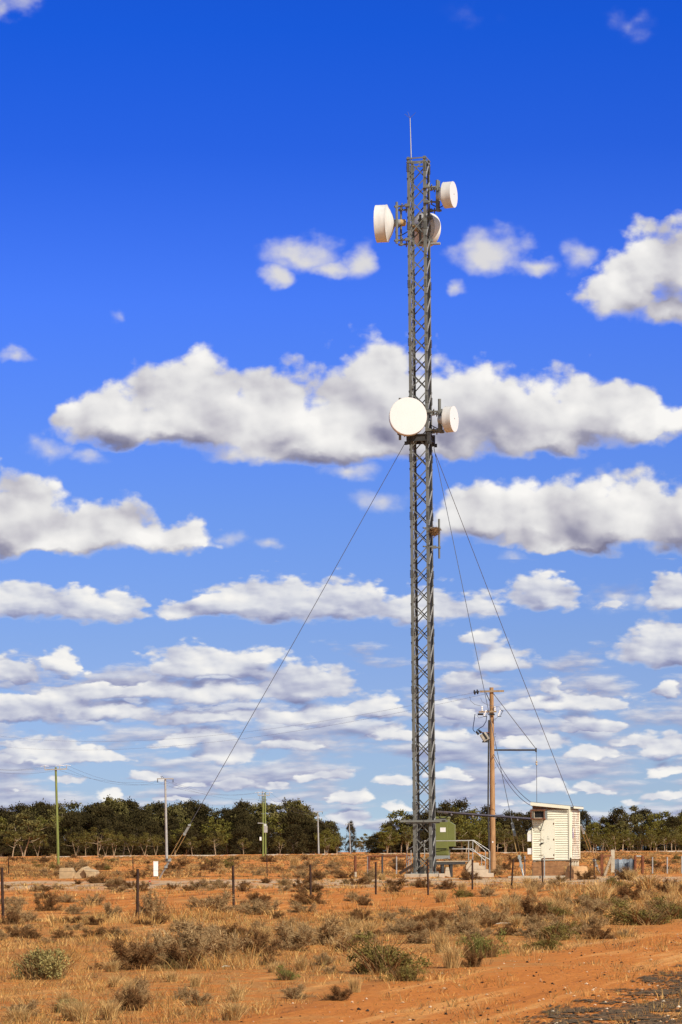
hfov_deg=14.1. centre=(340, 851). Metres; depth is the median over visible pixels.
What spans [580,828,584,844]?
eucalyptus tree
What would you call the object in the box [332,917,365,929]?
grass tussock
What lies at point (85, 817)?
casuarina tree
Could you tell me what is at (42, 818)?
acacia tree
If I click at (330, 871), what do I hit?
twiggy shrub
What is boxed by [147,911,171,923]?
dead shrub
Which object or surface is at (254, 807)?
eucalyptus tree
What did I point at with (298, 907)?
twiggy shrub
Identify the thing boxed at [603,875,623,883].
bluebush
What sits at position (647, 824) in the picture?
acacia tree
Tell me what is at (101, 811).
casuarina tree
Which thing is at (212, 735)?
power line
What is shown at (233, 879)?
wire fence
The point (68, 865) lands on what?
twiggy shrub
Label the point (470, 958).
dead shrub
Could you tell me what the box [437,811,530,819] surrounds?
cable bridge
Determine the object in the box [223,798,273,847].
casuarina tree
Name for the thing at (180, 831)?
acacia tree
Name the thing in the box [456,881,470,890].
grass tussock
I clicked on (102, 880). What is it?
dead shrub
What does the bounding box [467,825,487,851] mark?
acacia tree
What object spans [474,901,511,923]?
twiggy shrub
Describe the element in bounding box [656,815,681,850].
casuarina tree
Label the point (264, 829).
power pole
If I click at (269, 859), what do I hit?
dead shrub
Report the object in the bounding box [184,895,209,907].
twiggy shrub
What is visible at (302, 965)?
grass tussock
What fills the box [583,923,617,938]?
dead shrub
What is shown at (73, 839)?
tree
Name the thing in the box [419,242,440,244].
mount pipe
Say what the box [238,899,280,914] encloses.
twiggy shrub
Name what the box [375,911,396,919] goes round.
twiggy shrub
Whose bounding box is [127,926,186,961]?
twiggy shrub
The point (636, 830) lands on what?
casuarina tree
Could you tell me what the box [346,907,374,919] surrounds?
dead shrub
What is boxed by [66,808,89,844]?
casuarina tree
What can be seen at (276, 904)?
twiggy shrub
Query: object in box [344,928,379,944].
twiggy shrub
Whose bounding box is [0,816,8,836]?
acacia tree
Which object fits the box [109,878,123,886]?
dead shrub
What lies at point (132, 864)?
back fence
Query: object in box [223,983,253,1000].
grass tussock
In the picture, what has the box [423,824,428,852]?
casuarina tree
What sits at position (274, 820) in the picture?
acacia tree
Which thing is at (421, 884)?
dead shrub
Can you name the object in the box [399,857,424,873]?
timber brace
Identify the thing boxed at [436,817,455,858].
green cabinet
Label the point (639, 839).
tree
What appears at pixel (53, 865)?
bluebush
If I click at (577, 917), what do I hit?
grass tussock
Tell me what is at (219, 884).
twiggy shrub
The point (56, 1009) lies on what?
saltbush
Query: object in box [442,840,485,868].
hand railing
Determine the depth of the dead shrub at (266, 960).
35.48 m
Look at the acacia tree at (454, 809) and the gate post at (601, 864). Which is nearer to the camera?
the gate post at (601, 864)
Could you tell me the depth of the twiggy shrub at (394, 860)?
265.36 m
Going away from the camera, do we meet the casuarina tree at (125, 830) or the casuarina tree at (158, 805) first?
the casuarina tree at (125, 830)
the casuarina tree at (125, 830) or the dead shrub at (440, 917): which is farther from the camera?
the casuarina tree at (125, 830)
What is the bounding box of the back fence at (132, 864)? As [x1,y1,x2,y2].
[8,858,267,874]
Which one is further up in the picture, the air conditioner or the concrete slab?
the air conditioner
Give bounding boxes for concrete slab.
[59,868,75,878]
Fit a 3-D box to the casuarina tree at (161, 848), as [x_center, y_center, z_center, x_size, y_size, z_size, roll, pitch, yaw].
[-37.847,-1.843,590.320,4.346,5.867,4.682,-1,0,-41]
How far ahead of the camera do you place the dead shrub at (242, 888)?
102.83 m
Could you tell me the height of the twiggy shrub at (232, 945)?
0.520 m
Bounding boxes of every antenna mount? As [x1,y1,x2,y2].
[394,202,409,243]
[398,207,413,246]
[418,215,432,245]
[423,180,439,210]
[425,399,441,432]
[428,181,441,213]
[430,409,444,434]
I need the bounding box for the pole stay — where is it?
[494,694,537,797]
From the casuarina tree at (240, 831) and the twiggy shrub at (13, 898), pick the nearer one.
the twiggy shrub at (13, 898)
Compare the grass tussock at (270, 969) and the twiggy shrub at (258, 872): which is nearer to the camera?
the grass tussock at (270, 969)
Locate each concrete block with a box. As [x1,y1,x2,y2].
[74,866,89,878]
[83,868,98,877]
[420,867,426,873]
[445,867,450,876]
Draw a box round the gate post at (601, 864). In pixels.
[600,854,611,875]
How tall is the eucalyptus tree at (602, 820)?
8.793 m
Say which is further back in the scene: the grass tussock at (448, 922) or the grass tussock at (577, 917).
the grass tussock at (577, 917)
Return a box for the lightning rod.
[405,113,414,163]
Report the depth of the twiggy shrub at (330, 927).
42.87 m
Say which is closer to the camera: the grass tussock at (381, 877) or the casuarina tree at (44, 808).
the grass tussock at (381, 877)
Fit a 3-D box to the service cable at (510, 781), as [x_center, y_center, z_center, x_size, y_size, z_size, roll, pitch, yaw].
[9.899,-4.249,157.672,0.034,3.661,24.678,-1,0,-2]
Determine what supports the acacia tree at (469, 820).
on the ground at (315, 1010)
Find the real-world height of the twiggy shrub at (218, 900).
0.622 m
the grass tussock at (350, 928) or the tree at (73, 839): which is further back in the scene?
the tree at (73, 839)
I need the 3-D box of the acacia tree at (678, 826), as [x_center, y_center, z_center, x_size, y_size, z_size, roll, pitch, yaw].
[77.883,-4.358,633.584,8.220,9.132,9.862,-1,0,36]
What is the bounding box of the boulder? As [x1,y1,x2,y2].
[565,865,587,878]
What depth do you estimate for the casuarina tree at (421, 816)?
639.40 m
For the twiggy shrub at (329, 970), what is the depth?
32.65 m
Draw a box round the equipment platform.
[436,861,468,876]
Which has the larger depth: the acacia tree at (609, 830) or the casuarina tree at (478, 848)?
the casuarina tree at (478, 848)
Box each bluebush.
[48,861,63,868]
[99,864,112,869]
[220,858,240,867]
[331,927,434,974]
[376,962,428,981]
[447,888,468,896]
[465,890,479,896]
[473,855,487,860]
[521,934,565,949]
[532,920,590,940]
[541,900,574,916]
[571,891,589,897]
[578,895,607,905]
[593,900,679,924]
[597,897,639,909]
[602,878,630,888]
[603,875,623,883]
[634,894,681,918]
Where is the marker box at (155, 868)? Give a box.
[153,861,157,875]
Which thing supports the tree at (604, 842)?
on the ground at (315, 1010)
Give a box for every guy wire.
[159,443,404,878]
[434,449,523,875]
[436,456,599,871]
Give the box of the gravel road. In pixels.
[512,964,681,1023]
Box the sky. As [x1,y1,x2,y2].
[0,0,681,851]
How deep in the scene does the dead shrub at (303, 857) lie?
345.38 m
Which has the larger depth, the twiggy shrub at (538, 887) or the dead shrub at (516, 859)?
the dead shrub at (516, 859)
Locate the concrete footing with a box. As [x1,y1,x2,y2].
[404,873,444,877]
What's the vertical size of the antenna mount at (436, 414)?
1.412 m
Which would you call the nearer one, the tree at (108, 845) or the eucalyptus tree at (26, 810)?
the tree at (108, 845)
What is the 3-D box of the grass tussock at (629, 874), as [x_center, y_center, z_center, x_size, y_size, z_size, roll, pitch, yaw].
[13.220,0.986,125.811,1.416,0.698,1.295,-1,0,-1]
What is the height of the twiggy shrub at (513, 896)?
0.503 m
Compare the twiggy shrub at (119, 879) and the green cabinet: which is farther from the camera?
the green cabinet
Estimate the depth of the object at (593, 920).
51.59 m
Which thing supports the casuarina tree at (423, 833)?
on the ground at (315, 1010)
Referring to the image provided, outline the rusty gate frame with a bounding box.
[634,855,643,873]
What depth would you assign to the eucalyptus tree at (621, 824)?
613.80 m
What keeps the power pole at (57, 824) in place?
on the ground at (315, 1010)
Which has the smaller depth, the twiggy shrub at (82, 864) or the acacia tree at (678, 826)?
the twiggy shrub at (82, 864)
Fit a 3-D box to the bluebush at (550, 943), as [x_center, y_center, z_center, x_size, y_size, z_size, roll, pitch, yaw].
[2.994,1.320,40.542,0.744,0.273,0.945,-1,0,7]
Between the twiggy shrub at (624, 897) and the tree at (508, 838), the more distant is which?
the tree at (508, 838)
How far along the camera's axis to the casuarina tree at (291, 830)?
590.65 m
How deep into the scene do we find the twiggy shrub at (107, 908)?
62.33 m
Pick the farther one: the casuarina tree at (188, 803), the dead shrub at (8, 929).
the casuarina tree at (188, 803)
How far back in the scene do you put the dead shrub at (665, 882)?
87.53 m
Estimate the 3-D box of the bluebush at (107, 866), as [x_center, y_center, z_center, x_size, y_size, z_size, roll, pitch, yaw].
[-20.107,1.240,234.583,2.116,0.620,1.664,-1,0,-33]
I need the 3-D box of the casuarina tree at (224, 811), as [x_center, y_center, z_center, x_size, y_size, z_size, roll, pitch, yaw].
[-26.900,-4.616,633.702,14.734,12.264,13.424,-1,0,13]
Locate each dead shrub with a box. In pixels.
[0,909,21,924]
[4,925,29,936]
[12,927,38,938]
[24,931,43,938]
[33,892,62,910]
[37,856,50,862]
[38,891,51,898]
[41,885,50,891]
[51,929,78,937]
[63,913,81,922]
[80,926,110,936]
[84,916,103,924]
[84,931,166,969]
[85,875,101,882]
[92,863,109,869]
[96,875,108,882]
[99,924,126,936]
[104,882,120,888]
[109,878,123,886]
[113,983,153,1010]
[122,878,135,887]
[127,869,149,877]
[132,883,149,891]
[139,920,154,924]
[146,941,206,968]
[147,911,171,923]
[163,862,187,869]
[165,883,178,888]
[177,857,192,865]
[180,885,197,890]
[195,860,210,870]
[205,857,224,866]
[217,923,247,936]
[230,922,283,956]
[236,884,250,890]
[237,891,273,904]
[238,880,251,886]
[256,955,276,964]
[259,877,271,882]
[260,854,276,861]
[271,909,287,918]
[288,887,328,904]
[289,943,309,950]
[290,883,325,891]
[294,877,317,885]
[299,854,309,859]
[305,867,326,879]
[319,985,354,1000]
[329,940,353,951]
[331,870,354,877]
[342,913,362,925]
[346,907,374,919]
[349,875,367,884]
[356,898,372,905]
[367,929,384,935]
[381,882,406,891]
[385,877,408,885]
[387,861,405,869]
[403,920,449,936]
[407,917,420,922]
[413,912,431,922]
[415,875,435,887]
[429,908,452,919]
[433,878,457,888]
[436,913,461,927]
[458,866,481,879]
[458,945,487,966]
[478,920,497,927]
[493,924,521,934]
[498,861,518,869]
[505,854,527,861]
[511,895,547,918]
[551,916,583,925]
[574,868,598,879]
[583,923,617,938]
[603,882,653,899]
[611,866,634,879]
[650,861,663,868]
[651,876,681,894]
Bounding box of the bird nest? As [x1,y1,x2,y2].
[429,524,441,536]
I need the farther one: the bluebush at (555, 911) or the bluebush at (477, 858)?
the bluebush at (477, 858)
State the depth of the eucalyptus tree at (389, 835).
612.43 m
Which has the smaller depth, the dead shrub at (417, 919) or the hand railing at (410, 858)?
the dead shrub at (417, 919)
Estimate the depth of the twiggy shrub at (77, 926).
53.26 m
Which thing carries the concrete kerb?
on the ground at (315, 1010)
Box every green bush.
[273,965,301,979]
[453,928,512,957]
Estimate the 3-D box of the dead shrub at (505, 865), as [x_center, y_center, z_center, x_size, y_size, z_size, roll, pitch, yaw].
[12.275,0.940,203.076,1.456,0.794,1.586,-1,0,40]
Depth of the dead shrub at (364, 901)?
74.42 m
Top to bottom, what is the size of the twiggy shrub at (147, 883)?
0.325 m
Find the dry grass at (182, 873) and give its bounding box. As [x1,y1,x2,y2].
[0,851,681,1023]
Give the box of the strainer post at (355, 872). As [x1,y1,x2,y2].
[354,856,356,876]
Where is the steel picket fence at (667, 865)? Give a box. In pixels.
[644,856,681,873]
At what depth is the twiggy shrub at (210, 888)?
106.64 m
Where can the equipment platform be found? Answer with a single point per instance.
(443, 863)
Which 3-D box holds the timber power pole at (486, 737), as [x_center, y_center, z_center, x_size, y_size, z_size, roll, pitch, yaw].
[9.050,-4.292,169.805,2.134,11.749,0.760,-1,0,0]
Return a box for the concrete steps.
[465,860,493,876]
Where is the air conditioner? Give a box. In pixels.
[530,809,545,830]
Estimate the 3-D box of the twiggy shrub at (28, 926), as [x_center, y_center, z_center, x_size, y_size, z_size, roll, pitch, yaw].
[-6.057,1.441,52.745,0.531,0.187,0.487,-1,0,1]
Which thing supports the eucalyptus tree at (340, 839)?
on the ground at (315, 1010)
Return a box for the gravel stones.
[240,929,681,1023]
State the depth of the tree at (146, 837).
571.28 m
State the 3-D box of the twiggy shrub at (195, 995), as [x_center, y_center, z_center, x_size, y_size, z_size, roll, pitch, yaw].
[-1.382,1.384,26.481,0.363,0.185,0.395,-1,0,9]
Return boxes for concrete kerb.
[508,876,561,878]
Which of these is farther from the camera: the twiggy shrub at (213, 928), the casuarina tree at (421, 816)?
the casuarina tree at (421, 816)
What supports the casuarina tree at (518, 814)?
on the ground at (315, 1010)
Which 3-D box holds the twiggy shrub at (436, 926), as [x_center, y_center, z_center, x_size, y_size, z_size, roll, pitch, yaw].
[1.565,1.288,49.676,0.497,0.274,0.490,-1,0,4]
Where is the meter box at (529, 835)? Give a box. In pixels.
[527,830,531,840]
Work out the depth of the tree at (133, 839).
573.70 m
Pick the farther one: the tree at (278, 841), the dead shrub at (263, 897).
the tree at (278, 841)
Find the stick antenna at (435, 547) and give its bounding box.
[423,519,440,558]
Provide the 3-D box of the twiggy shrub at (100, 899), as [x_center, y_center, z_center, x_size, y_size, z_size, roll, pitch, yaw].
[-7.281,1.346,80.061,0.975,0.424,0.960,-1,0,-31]
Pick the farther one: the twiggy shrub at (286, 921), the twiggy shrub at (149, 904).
the twiggy shrub at (149, 904)
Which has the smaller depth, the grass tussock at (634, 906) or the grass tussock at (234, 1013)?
the grass tussock at (234, 1013)
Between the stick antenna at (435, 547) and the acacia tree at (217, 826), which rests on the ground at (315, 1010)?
the acacia tree at (217, 826)
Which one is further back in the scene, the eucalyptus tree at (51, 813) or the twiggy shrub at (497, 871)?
the eucalyptus tree at (51, 813)
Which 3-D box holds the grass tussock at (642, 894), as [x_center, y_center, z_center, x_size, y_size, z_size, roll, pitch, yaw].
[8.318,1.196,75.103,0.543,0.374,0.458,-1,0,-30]
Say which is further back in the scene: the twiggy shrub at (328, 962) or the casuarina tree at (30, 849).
the casuarina tree at (30, 849)
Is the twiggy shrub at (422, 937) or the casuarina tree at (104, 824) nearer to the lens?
the twiggy shrub at (422, 937)
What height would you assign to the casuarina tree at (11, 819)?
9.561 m
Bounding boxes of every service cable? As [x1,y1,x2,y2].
[493,757,531,805]
[494,755,529,801]
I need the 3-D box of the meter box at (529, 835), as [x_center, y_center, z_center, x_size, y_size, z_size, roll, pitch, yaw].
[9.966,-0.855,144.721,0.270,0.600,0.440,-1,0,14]
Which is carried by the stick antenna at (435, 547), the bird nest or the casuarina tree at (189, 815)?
the bird nest
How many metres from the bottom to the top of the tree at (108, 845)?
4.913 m
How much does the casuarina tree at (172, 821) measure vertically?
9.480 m
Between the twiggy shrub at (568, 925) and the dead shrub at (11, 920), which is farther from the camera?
the dead shrub at (11, 920)
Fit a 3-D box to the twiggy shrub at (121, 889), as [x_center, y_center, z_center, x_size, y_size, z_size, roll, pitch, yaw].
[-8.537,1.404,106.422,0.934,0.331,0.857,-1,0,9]
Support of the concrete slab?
on the ground at (315, 1010)
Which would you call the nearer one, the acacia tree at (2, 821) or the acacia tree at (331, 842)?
the acacia tree at (331, 842)
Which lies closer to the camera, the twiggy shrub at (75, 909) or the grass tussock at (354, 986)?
the grass tussock at (354, 986)
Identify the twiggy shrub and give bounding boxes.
[0,897,37,917]
[0,929,10,939]
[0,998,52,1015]
[5,894,29,903]
[12,922,36,931]
[20,912,41,921]
[29,885,42,891]
[31,891,45,896]
[36,867,49,873]
[40,937,53,942]
[50,883,61,889]
[56,861,79,869]
[58,894,77,902]
[61,903,90,913]
[64,922,87,929]
[72,858,92,868]
[80,891,110,905]
[98,902,122,917]
[103,877,122,885]
[108,884,129,892]
[110,980,151,1001]
[114,928,132,936]
[122,975,150,988]
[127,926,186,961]
[131,887,166,915]
[141,881,151,886]
[151,911,223,958]
[169,917,195,931]
[172,984,191,999]
[181,987,213,1005]
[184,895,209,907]
[188,877,210,888]
[190,921,225,939]
[195,888,242,911]
[203,885,216,890]
[203,923,252,959]
[210,880,231,887]
[232,902,248,910]
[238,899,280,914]
[250,868,265,875]
[250,897,283,909]
[250,920,265,927]
[266,916,319,949]
[271,877,293,885]
[276,917,304,926]
[277,983,317,998]
[278,884,292,890]
[286,900,317,912]
[289,863,308,870]
[294,869,313,878]
[294,911,353,944]
[301,860,317,868]
[308,952,336,964]
[320,965,341,973]
[324,861,341,868]
[324,868,341,874]
[340,879,350,883]
[341,890,374,900]
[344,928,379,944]
[365,868,380,878]
[366,876,374,882]
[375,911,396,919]
[379,912,400,920]
[383,914,420,930]
[383,924,405,934]
[387,857,404,864]
[393,919,428,934]
[398,906,412,913]
[405,928,433,943]
[420,917,438,930]
[440,915,480,935]
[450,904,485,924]
[455,852,470,858]
[456,926,492,939]
[474,888,494,896]
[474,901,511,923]
[478,886,499,895]
[481,927,495,933]
[490,868,507,874]
[500,892,532,909]
[501,913,525,924]
[512,927,539,936]
[518,896,538,904]
[521,912,546,925]
[522,879,550,891]
[524,917,568,938]
[532,920,546,928]
[544,913,564,920]
[544,919,577,931]
[547,879,561,885]
[553,875,567,881]
[563,895,591,904]
[570,895,613,914]
[571,908,591,916]
[571,924,589,934]
[573,896,608,909]
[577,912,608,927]
[606,895,630,900]
[615,929,636,936]
[638,896,675,913]
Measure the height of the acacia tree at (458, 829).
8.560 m
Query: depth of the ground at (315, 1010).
33.05 m
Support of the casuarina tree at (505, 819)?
on the ground at (315, 1010)
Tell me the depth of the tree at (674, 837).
573.35 m
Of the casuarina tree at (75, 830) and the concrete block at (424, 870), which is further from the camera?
the casuarina tree at (75, 830)
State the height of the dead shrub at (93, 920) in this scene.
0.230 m
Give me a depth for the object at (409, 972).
30.79 m
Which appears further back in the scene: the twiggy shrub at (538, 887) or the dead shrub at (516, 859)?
the dead shrub at (516, 859)
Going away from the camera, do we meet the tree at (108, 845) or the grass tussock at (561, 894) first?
the grass tussock at (561, 894)
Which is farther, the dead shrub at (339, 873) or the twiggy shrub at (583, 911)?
the dead shrub at (339, 873)
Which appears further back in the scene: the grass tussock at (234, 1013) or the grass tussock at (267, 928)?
the grass tussock at (267, 928)
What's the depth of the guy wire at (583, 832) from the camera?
163.54 m
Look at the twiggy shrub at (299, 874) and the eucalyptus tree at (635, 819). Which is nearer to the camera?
the twiggy shrub at (299, 874)
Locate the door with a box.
[537,819,554,858]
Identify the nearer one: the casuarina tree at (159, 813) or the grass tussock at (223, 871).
the grass tussock at (223, 871)
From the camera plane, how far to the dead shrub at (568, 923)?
49.35 m
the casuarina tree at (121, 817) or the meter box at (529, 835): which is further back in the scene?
the casuarina tree at (121, 817)
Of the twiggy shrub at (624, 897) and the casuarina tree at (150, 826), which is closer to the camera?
the twiggy shrub at (624, 897)
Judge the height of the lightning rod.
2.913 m
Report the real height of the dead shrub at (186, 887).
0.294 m
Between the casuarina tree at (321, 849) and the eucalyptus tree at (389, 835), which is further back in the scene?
the eucalyptus tree at (389, 835)
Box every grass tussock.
[1,1004,41,1021]
[51,994,87,1020]
[52,986,82,1004]
[63,998,101,1021]
[77,913,94,922]
[94,996,126,1019]
[102,957,132,971]
[107,975,124,986]
[119,977,135,991]
[165,970,179,981]
[187,973,203,986]
[192,865,202,871]
[211,999,255,1020]
[217,861,228,867]
[219,867,229,873]
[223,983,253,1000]
[226,993,240,1001]
[249,923,274,942]
[267,962,279,972]
[271,959,288,969]
[288,856,301,866]
[290,955,311,970]
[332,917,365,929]
[340,924,366,935]
[346,975,364,992]
[353,918,381,933]
[377,873,385,879]
[430,926,456,952]
[433,889,451,901]
[439,941,476,967]
[441,918,458,930]
[451,898,474,910]
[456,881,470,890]
[461,916,484,930]
[496,857,502,864]
[498,895,519,910]
[506,914,526,927]
[522,875,533,884]
[526,883,539,895]
[538,893,558,904]
[540,884,582,902]
[550,898,563,907]
[558,903,575,913]
[572,913,584,920]
[585,881,619,900]
[621,868,641,880]
[622,871,668,888]
[627,902,639,911]
[638,889,654,899]
[656,892,680,903]
[664,883,680,893]
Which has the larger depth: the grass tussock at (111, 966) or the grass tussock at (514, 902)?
the grass tussock at (514, 902)
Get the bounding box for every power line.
[2,693,469,741]
[11,693,487,749]
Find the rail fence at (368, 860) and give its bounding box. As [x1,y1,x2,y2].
[367,855,411,875]
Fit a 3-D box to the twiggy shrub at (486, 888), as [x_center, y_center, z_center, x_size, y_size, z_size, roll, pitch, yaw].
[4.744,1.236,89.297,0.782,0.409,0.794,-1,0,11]
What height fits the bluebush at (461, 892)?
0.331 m
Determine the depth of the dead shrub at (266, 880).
130.16 m
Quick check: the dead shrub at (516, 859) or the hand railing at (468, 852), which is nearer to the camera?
the hand railing at (468, 852)
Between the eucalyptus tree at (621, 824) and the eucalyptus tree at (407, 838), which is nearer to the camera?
the eucalyptus tree at (407, 838)
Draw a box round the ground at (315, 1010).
[0,850,681,1023]
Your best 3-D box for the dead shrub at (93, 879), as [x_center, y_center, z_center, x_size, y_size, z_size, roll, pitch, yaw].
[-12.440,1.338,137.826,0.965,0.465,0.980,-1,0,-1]
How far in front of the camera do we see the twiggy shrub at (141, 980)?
29.60 m
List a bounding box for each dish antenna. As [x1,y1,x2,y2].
[374,204,405,242]
[389,397,426,435]
[412,212,440,246]
[436,181,457,208]
[437,406,458,432]
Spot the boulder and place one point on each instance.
(582, 869)
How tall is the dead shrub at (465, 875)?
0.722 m
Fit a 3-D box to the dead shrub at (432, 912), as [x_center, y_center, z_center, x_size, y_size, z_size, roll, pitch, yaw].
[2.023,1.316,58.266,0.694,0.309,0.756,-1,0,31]
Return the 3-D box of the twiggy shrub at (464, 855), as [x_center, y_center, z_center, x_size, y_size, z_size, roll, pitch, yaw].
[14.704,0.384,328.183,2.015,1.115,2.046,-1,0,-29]
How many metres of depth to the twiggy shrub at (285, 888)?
102.54 m
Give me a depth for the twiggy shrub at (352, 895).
81.71 m
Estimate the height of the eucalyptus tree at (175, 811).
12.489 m
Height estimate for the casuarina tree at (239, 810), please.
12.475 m
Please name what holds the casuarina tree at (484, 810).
on the ground at (315, 1010)
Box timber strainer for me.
[603,850,614,875]
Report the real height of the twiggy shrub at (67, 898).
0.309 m
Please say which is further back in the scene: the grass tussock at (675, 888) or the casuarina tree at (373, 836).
the casuarina tree at (373, 836)
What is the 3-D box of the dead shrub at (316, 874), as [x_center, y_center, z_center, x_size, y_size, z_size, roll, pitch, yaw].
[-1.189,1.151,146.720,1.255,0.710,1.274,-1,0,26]
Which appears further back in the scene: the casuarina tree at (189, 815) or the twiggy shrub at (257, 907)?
the casuarina tree at (189, 815)
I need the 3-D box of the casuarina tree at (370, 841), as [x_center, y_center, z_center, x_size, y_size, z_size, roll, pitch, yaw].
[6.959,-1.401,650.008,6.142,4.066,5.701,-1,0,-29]
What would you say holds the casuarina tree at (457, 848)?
on the ground at (315, 1010)
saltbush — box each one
[6,941,96,979]
[36,997,88,1012]
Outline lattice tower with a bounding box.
[400,156,447,873]
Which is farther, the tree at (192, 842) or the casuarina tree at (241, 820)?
the casuarina tree at (241, 820)
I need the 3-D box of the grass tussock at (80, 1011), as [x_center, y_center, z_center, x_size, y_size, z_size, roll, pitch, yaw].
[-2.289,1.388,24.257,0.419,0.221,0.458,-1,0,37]
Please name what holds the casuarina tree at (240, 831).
on the ground at (315, 1010)
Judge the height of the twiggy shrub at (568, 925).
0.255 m
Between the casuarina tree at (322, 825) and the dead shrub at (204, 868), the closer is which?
the dead shrub at (204, 868)
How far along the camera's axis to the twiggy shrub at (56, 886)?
115.11 m
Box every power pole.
[44,765,70,864]
[157,776,173,861]
[256,791,272,856]
[313,811,322,853]
[345,823,350,852]
[470,687,503,872]
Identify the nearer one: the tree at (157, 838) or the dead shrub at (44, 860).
the dead shrub at (44, 860)
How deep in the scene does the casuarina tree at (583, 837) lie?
635.27 m
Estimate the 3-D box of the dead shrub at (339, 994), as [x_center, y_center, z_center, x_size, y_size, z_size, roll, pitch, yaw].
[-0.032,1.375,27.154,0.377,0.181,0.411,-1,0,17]
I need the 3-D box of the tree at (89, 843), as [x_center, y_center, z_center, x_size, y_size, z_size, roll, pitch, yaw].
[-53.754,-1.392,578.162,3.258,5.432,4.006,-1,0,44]
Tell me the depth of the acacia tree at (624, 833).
584.66 m
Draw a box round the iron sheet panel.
[615,859,633,875]
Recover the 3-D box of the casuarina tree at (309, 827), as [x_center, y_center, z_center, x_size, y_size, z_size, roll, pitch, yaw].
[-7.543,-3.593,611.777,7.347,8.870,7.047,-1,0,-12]
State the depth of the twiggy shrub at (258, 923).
52.95 m
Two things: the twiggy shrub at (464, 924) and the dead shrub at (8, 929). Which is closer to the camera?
the twiggy shrub at (464, 924)
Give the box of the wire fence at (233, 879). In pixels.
[0,857,623,917]
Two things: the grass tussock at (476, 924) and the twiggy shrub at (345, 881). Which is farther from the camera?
the twiggy shrub at (345, 881)
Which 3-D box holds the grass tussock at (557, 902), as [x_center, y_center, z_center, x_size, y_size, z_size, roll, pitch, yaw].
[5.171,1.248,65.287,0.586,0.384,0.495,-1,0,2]
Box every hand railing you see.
[406,842,423,873]
[424,840,489,872]
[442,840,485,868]
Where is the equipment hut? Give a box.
[530,802,583,875]
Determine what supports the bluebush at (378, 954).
on the ground at (315, 1010)
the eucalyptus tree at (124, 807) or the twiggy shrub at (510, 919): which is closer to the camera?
the twiggy shrub at (510, 919)
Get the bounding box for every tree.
[0,806,20,856]
[0,812,55,855]
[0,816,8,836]
[0,833,17,856]
[2,830,28,856]
[3,801,34,855]
[5,816,26,855]
[8,829,38,856]
[13,805,48,855]
[17,810,40,855]
[26,798,56,855]
[27,814,52,855]
[28,836,48,855]
[36,804,66,855]
[36,822,62,855]
[39,799,67,847]
[44,816,71,851]
[55,800,82,855]
[58,810,93,855]
[59,832,87,854]
[63,825,93,855]
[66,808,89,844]
[66,813,107,855]
[78,833,93,855]
[79,827,116,855]
[80,804,101,847]
[85,802,125,855]
[88,819,113,855]
[95,794,129,855]
[96,837,115,855]
[99,830,127,855]
[101,796,150,855]
[108,822,143,855]
[111,798,130,855]
[114,812,134,855]
[118,811,161,854]
[119,834,140,854]
[129,806,151,854]
[131,826,151,854]
[134,832,156,854]
[135,809,162,854]
[138,804,170,854]
[140,818,164,854]
[142,801,164,813]
[145,834,164,854]
[155,807,183,854]
[157,831,174,854]
[158,816,185,853]
[161,803,190,853]
[164,802,185,854]
[168,805,203,854]
[170,820,199,854]
[170,826,202,854]
[174,797,211,854]
[183,836,201,851]
[189,800,217,854]
[192,819,212,854]
[199,814,232,852]
[201,831,228,854]
[203,831,224,854]
[204,806,245,854]
[215,819,244,854]
[219,806,260,854]
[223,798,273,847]
[227,812,259,854]
[227,825,260,854]
[231,804,280,826]
[237,838,252,853]
[246,819,274,853]
[250,800,280,826]
[252,827,282,853]
[253,804,285,845]
[255,816,292,853]
[273,836,286,851]
[277,797,299,853]
[277,807,315,853]
[277,824,309,853]
[280,798,312,826]
[294,816,321,853]
[297,803,316,825]
[308,812,338,853]
[312,819,332,852]
[314,828,338,853]
[314,829,339,853]
[314,843,324,853]
[324,820,345,853]
[333,833,345,852]
[344,821,357,853]
[356,834,369,852]
[358,838,383,853]
[365,832,388,852]
[376,828,396,849]
[377,826,400,852]
[379,809,416,852]
[380,821,400,852]
[396,813,422,852]
[398,826,416,852]
[403,814,427,852]
[409,831,428,852]
[411,809,428,852]
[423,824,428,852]
[426,804,465,829]
[436,799,460,850]
[438,808,462,852]
[450,797,482,852]
[452,817,481,852]
[456,819,479,852]
[457,806,489,850]
[460,821,486,851]
[462,834,474,846]
[463,837,487,851]
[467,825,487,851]
[477,803,503,849]
[481,822,505,851]
[495,810,516,849]
[495,824,519,851]
[496,833,513,851]
[498,819,528,851]
[509,812,531,851]
[509,821,526,851]
[515,834,528,851]
[522,811,531,851]
[580,809,596,850]
[580,821,592,850]
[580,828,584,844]
[581,823,609,850]
[584,832,599,850]
[585,821,602,850]
[596,834,610,847]
[597,815,612,850]
[600,822,622,850]
[602,806,633,850]
[606,840,621,849]
[608,830,623,850]
[615,820,632,850]
[619,830,636,850]
[621,806,663,850]
[622,805,650,846]
[623,833,637,850]
[627,826,646,850]
[634,841,644,850]
[636,834,647,843]
[641,821,672,850]
[642,813,664,837]
[643,830,657,850]
[646,831,659,847]
[649,811,672,850]
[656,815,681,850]
[657,833,670,850]
[664,827,681,850]
[668,813,681,850]
[670,835,681,850]
[675,825,681,841]
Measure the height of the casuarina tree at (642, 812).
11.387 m
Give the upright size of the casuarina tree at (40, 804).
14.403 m
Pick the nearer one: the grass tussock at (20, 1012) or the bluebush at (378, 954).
the grass tussock at (20, 1012)
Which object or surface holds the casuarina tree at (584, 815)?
on the ground at (315, 1010)
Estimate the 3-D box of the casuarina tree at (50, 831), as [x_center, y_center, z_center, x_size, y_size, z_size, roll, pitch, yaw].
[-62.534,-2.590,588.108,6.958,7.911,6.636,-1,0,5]
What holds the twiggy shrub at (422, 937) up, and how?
on the ground at (315, 1010)

